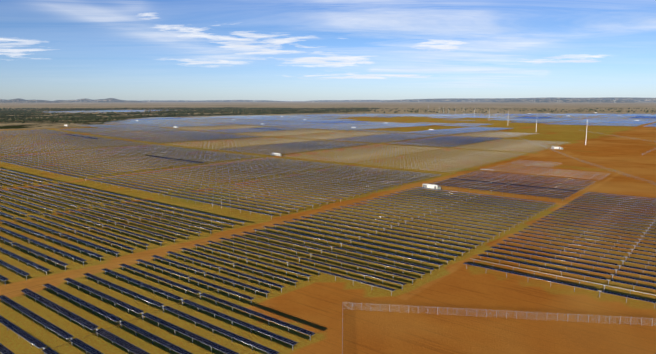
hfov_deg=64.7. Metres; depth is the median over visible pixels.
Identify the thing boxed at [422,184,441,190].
inverter
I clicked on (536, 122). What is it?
utility poles
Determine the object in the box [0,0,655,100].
sky
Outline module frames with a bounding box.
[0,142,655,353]
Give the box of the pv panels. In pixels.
[0,110,655,353]
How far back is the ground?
258.10 m
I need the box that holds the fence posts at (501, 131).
[246,116,581,161]
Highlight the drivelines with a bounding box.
[3,172,653,353]
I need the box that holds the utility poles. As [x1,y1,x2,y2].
[428,105,587,144]
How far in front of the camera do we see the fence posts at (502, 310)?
161.90 m
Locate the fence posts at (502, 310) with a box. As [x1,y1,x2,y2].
[342,162,655,344]
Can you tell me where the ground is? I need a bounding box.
[0,101,655,353]
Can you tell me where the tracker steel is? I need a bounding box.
[0,117,655,353]
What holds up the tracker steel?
on the ground
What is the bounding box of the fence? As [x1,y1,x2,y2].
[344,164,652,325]
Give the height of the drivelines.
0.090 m
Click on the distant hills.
(583, 100)
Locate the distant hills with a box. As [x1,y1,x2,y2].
[0,97,655,102]
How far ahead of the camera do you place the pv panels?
282.70 m
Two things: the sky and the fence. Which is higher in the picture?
the sky
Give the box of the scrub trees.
[0,107,655,123]

